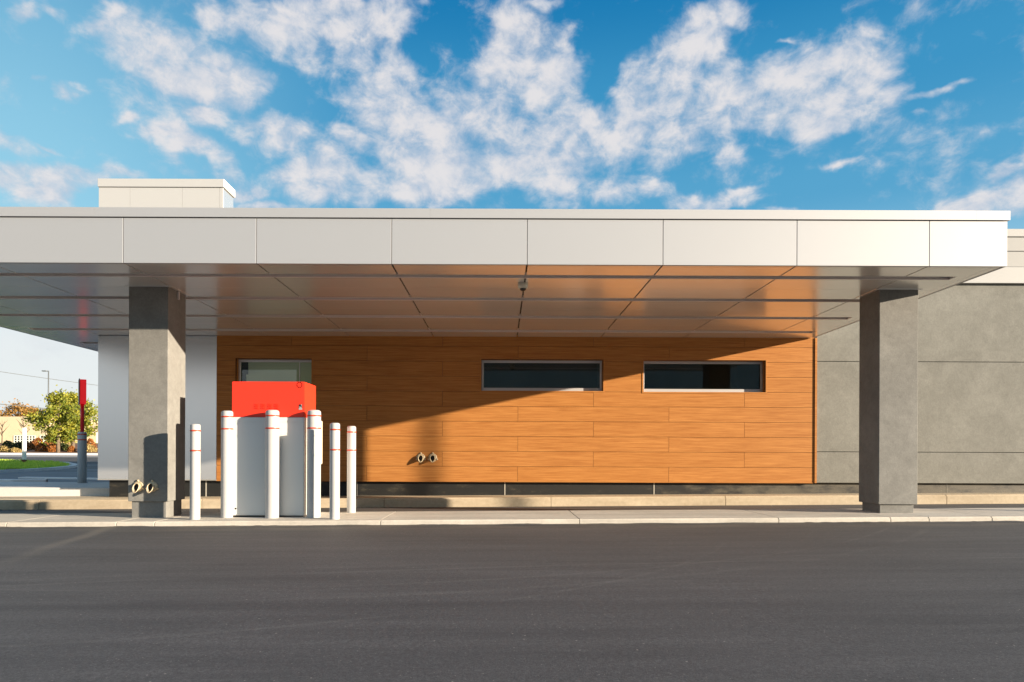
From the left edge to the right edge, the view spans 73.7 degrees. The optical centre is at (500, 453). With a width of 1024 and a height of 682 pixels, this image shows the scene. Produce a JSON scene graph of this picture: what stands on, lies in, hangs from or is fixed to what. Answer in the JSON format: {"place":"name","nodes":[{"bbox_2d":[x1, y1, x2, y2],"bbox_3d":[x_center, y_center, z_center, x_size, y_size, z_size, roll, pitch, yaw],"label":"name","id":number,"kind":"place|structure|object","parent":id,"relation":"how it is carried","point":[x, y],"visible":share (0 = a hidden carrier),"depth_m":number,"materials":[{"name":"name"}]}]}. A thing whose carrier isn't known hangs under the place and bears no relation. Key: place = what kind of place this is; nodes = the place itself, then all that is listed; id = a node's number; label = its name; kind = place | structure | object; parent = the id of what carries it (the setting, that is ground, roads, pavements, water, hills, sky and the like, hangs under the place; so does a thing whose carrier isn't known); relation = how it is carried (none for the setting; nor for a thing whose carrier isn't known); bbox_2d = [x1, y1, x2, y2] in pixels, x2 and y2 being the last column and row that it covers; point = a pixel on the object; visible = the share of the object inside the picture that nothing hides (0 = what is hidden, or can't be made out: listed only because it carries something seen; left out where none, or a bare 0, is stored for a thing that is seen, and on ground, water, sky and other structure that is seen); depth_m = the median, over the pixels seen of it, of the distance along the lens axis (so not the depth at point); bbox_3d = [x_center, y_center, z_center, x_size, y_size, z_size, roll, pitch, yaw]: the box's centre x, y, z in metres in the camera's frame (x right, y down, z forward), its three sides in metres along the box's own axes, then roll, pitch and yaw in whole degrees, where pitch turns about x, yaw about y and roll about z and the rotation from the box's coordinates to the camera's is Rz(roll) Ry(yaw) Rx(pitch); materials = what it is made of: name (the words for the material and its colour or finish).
{"place":"outdoors","nodes":[
{"label":"outdoors","id":0,"kind":"place"},
{"bbox_2d":[0,458,68,469],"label":"grass","id":1,"kind":"structure","parent":0,"point":[5,464],"depth_m":35.09,"materials":[{"name":"green plant"}]},
{"bbox_2d":[21,428,26,461],"bbox_3d":[-27.931,-0.472,40.000,0.200,2.103,0.200,0,0,0],"label":"marker post","id":2,"kind":"object","parent":1,"relation":"on","point":[24,440],"visible":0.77,"depth_m":39.92,"materials":[{"name":"white paint"}]},
{"bbox_2d":[0,455,97,456],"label":"street","id":3,"kind":"structure","parent":0,"point":[46,455],"depth_m":50.57,"materials":[{"name":"grey asphalt"}]},
{"bbox_2d":[0,482,108,496],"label":"entrance pavement","id":4,"kind":"structure","parent":0,"point":[53,489],"depth_m":14.35,"materials":[{"name":"concrete"}]},
{"bbox_2d":[77,378,86,482],"bbox_3d":[-10.183,-0.536,16.600,0.200,2.530,0.600,0,0,-33],"label":"sign post","id":5,"kind":"object","parent":4,"relation":"on","point":[81,456],"visible":0.96,"depth_m":16.52,"materials":[{"name":"red metal"}]},
{"bbox_2d":[0,457,1023,681],"bbox_3d":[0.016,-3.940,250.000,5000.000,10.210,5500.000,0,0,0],"label":"ground","id":6,"kind":"structure","parent":0,"point":[902,602],"depth_m":4.40,"materials":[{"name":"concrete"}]},
{"bbox_2d":[1,404,45,408],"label":"power line","id":7,"kind":"object","parent":6,"relation":"on","point":[22,406],"visible":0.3,"depth_m":60.53,"materials":[{"name":"grey metal"}]},
{"bbox_2d":[0,371,92,384],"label":"power line","id":8,"kind":"object","parent":6,"relation":"on","point":[46,378],"visible":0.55,"depth_m":61.36,"materials":[{"name":"grey metal"}]},
{"bbox_2d":[0,416,97,442],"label":"office building","id":9,"kind":"structure","parent":6,"relation":"on","point":[12,433],"depth_m":84.00,"materials":[{"name":"beige paint"}]},
{"bbox_2d":[14,435,35,442],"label":"window","id":10,"kind":"structure","parent":9,"relation":"in","point":[17,438],"depth_m":83.96,"materials":[{"name":"white"}]},
{"bbox_2d":[0,453,97,454],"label":"street kerb","id":11,"kind":"structure","parent":6,"relation":"on","point":[46,453],"depth_m":52.17,"materials":[{"name":"white paint"}]},
{"bbox_2d":[0,443,97,452],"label":"planting bed","id":12,"kind":"object","parent":6,"relation":"on","point":[31,451],"visible":0.03,"depth_m":56.22,"materials":[{"name":"plant"}]},
{"bbox_2d":[0,422,6,443],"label":"bare sapling","id":13,"kind":"object","parent":12,"relation":"on","point":[1,432],"visible":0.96,"depth_m":69.97,"materials":[{"name":"brown plant"}]},
{"bbox_2d":[0,445,10,451],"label":"shrub","id":14,"kind":"object","parent":12,"relation":"on","point":[3,448],"visible":0.77,"depth_m":56.75,"materials":[{"name":"yellow plant"}]},
{"bbox_2d":[1,440,14,447],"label":"shrub","id":15,"kind":"object","parent":12,"relation":"on","point":[9,443],"visible":0.55,"depth_m":61.81,"materials":[{"name":"green plant"}]},
{"bbox_2d":[7,447,21,452],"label":"shrub","id":16,"kind":"object","parent":12,"relation":"on","point":[14,450],"visible":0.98,"depth_m":55.79,"materials":[{"name":"yellow plant"}]},
{"bbox_2d":[12,442,21,448],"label":"shrub","id":17,"kind":"object","parent":12,"relation":"on","point":[18,445],"visible":0.55,"depth_m":60.79,"materials":[{"name":"green plant"}]},
{"bbox_2d":[21,442,35,449],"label":"shrub","id":18,"kind":"object","parent":12,"relation":"on","point":[31,445],"visible":0.66,"depth_m":59.85,"materials":[{"name":"brown plant"}]},
{"bbox_2d":[31,437,42,445],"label":"shrub","id":19,"kind":"object","parent":12,"relation":"on","point":[35,441],"visible":0.56,"depth_m":65.79,"materials":[{"name":"orange plant"}]},
{"bbox_2d":[35,442,47,451],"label":"shrub","id":20,"kind":"object","parent":12,"relation":"on","point":[39,447],"visible":0.88,"depth_m":57.29,"materials":[{"name":"brown plant"}]},
{"bbox_2d":[42,370,48,438],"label":"street lamp","id":21,"kind":"object","parent":12,"relation":"on","point":[48,380],"visible":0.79,"depth_m":67.95,"materials":[{"name":"grey metal"}]},
{"bbox_2d":[46,444,55,451],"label":"shrub","id":22,"kind":"object","parent":12,"relation":"on","point":[51,448],"visible":0.86,"depth_m":56.84,"materials":[{"name":"orange plant"}]},
{"bbox_2d":[21,385,86,452],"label":"leafy tree","id":23,"kind":"object","parent":12,"relation":"on","point":[56,433],"visible":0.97,"depth_m":55.70,"materials":[{"name":"green plant"}]},
{"bbox_2d":[60,443,69,450],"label":"shrub","id":24,"kind":"object","parent":12,"relation":"on","point":[63,446],"visible":0.62,"depth_m":58.77,"materials":[{"name":"green plant"}]},
{"bbox_2d":[66,446,75,451],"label":"shrub","id":25,"kind":"object","parent":12,"relation":"on","point":[71,449],"visible":0.92,"depth_m":56.85,"materials":[{"name":"orange plant"}]},
{"bbox_2d":[45,389,97,446],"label":"leafy tree","id":26,"kind":"object","parent":12,"relation":"on","point":[90,413],"visible":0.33,"depth_m":57.79,"materials":[{"name":"green plant"}]},
{"bbox_2d":[87,438,96,447],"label":"shrub","id":27,"kind":"object","parent":12,"relation":"on","point":[89,440],"visible":0.43,"depth_m":59.93,"materials":[{"name":"orange plant"}]},
{"bbox_2d":[87,444,97,451],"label":"shrub","id":28,"kind":"object","parent":12,"relation":"on","point":[91,448],"visible":0.56,"depth_m":56.91,"materials":[{"name":"yellow plant"}]},
{"bbox_2d":[0,469,108,481],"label":"parking lot","id":29,"kind":"structure","parent":6,"relation":"on","point":[65,473],"depth_m":24.46,"materials":[{"name":"grey asphalt"}]},
{"bbox_2d":[0,479,47,481],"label":"kerb","id":30,"kind":"structure","parent":29,"relation":"on","point":[23,480],"depth_m":18.18,"materials":[{"name":"white paint"}]},
{"bbox_2d":[0,460,76,472],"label":"median kerb","id":31,"kind":"structure","parent":29,"relation":"on","point":[72,465],"depth_m":29.95,"materials":[{"name":"concrete"}]},
{"bbox_2d":[18,477,97,479],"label":"kerb","id":32,"kind":"structure","parent":29,"relation":"on","point":[55,478],"depth_m":20.99,"materials":[{"name":"white paint"}]},
{"bbox_2d":[0,494,1023,509],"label":"kerb","id":33,"kind":"structure","parent":6,"relation":"on","point":[565,501],"depth_m":13.20,"materials":[{"name":"concrete"}]},
{"bbox_2d":[0,521,1023,528],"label":"curb","id":34,"kind":"structure","parent":6,"relation":"on","point":[522,524],"depth_m":9.13,"materials":[{"name":"concrete"}]},
{"bbox_2d":[0,493,1023,499],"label":"walkway","id":35,"kind":"structure","parent":6,"relation":"on","point":[60,497],"depth_m":13.76,"materials":[{"name":"concrete"}]},
{"bbox_2d":[97,178,1023,496],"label":"bank building","id":36,"kind":"structure","parent":6,"relation":"on","point":[517,416],"depth_m":13.92,"materials":[{"name":"brown wood"}]},
{"bbox_2d":[234,357,312,384],"bbox_3d":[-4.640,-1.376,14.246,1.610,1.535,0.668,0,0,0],"label":"window","id":37,"kind":"structure","parent":36,"relation":"in","point":[294,369],"depth_m":14.19,"materials":[{"name":"black glass"}]},
{"bbox_2d":[0,207,1009,351],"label":"drive through canopy","id":38,"kind":"object","parent":36,"relation":"attached to","point":[68,275],"visible":0.89,"depth_m":8.74,"materials":[{"name":"silver metal"}]},
{"bbox_2d":[518,282,527,290],"bbox_3d":[0.307,-2.329,9.550,0.148,0.107,0.148,0,0,0],"label":"security camera","id":39,"kind":"object","parent":38,"relation":"attached to","point":[522,286],"visible":1,"depth_m":9.49,"materials":[{"name":"beige plastic"}]},
{"bbox_2d":[480,357,604,392],"bbox_3d":[0.840,-1.604,14.036,2.548,0.705,0.248,0,0,0],"label":"window","id":40,"kind":"structure","parent":36,"relation":"in","point":[482,360],"depth_m":14.07,"materials":[{"name":"black glass"}]},
{"bbox_2d":[642,358,766,393],"bbox_3d":[4.151,-1.583,14.036,2.550,0.710,0.248,0,0,0],"label":"window","id":41,"kind":"structure","parent":36,"relation":"in","point":[644,360],"depth_m":14.07,"materials":[{"name":"black glass"}]},
{"bbox_2d":[0,508,1023,526],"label":"island pavement","id":42,"kind":"structure","parent":0,"point":[536,517],"depth_m":9.46,"materials":[{"name":"concrete"}]},
{"bbox_2d":[125,286,189,517],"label":"canopy column","id":43,"kind":"structure","parent":42,"relation":"on","point":[156,420],"depth_m":9.80,"materials":[{"name":"paint"}]},
{"bbox_2d":[190,424,200,519],"bbox_3d":[-4.264,0.260,9.518,0.141,1.350,0.141,0,0,0],"label":"bollard","id":44,"kind":"object","parent":42,"relation":"on","point":[195,450],"visible":0.97,"depth_m":9.46,"materials":[{"name":"plastic"}]},
{"bbox_2d":[221,411,232,517],"bbox_3d":[-3.926,0.158,9.783,0.170,1.550,0.170,0,0,0],"label":"bollard","id":45,"kind":"object","parent":42,"relation":"on","point":[226,464],"visible":0.95,"depth_m":9.71,"materials":[{"name":"plastic"}]},
{"bbox_2d":[265,410,279,517],"bbox_3d":[-3.242,0.154,9.674,0.193,1.550,0.193,0,0,0],"label":"bollard","id":46,"kind":"object","parent":42,"relation":"on","point":[272,463],"visible":0.92,"depth_m":9.60,"materials":[{"name":"plastic"}]},
{"bbox_2d":[232,381,321,516],"bbox_3d":[-3.319,-0.061,10.191,1.094,1.949,0.818,0,0,0],"label":"cash machine","id":47,"kind":"object","parent":42,"relation":"on","point":[292,403],"visible":0.84,"depth_m":9.80,"materials":[{"name":"paint"}]},
{"bbox_2d":[307,410,320,517],"bbox_3d":[-2.669,0.150,9.736,0.197,1.550,0.197,0,0,0],"label":"bollard","id":48,"kind":"object","parent":42,"relation":"on","point":[313,463],"visible":0.94,"depth_m":9.65,"materials":[{"name":"plastic"}]},
{"bbox_2d":[330,423,339,519],"bbox_3d":[-2.296,0.248,9.428,0.141,1.350,0.141,0,0,0],"label":"bollard","id":49,"kind":"object","parent":42,"relation":"on","point":[334,471],"visible":0.95,"depth_m":9.37,"materials":[{"name":"plastic"}]},
{"bbox_2d":[347,426,355,512],"bbox_3d":[-2.297,0.248,10.487,0.139,1.350,0.139,0,0,0],"label":"bollard","id":50,"kind":"object","parent":42,"relation":"on","point":[351,469],"visible":0.93,"depth_m":10.43,"materials":[{"name":"plastic"}]},
{"bbox_2d":[857,289,922,512],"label":"canopy column","id":51,"kind":"structure","parent":42,"relation":"on","point":[888,392],"depth_m":9.80,"materials":[{"name":"paint"}]},
{"bbox_2d":[0,0,1023,416],"label":"sky","id":52,"kind":"structure","parent":0,"point":[442,104],"materials":[{"name":"blue"}]},
{"bbox_3d":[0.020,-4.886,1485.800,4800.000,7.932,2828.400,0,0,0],"label":"far lawn","id":53,"kind":"structure","parent":0,"visible":0},
{"bbox_2d":[0,398,33,416],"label":"leafy tree","id":54,"kind":"object","parent":53,"relation":"on","point":[10,412],"visible":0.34,"depth_m":104.46,"materials":[{"name":"orange plant"}]},
{"bbox_2d":[14,404,41,414],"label":"leafy tree","id":55,"kind":"object","parent":53,"relation":"on","point":[34,409],"visible":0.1,"depth_m":107.52,"materials":[{"name":"orange plant"}]}
]}

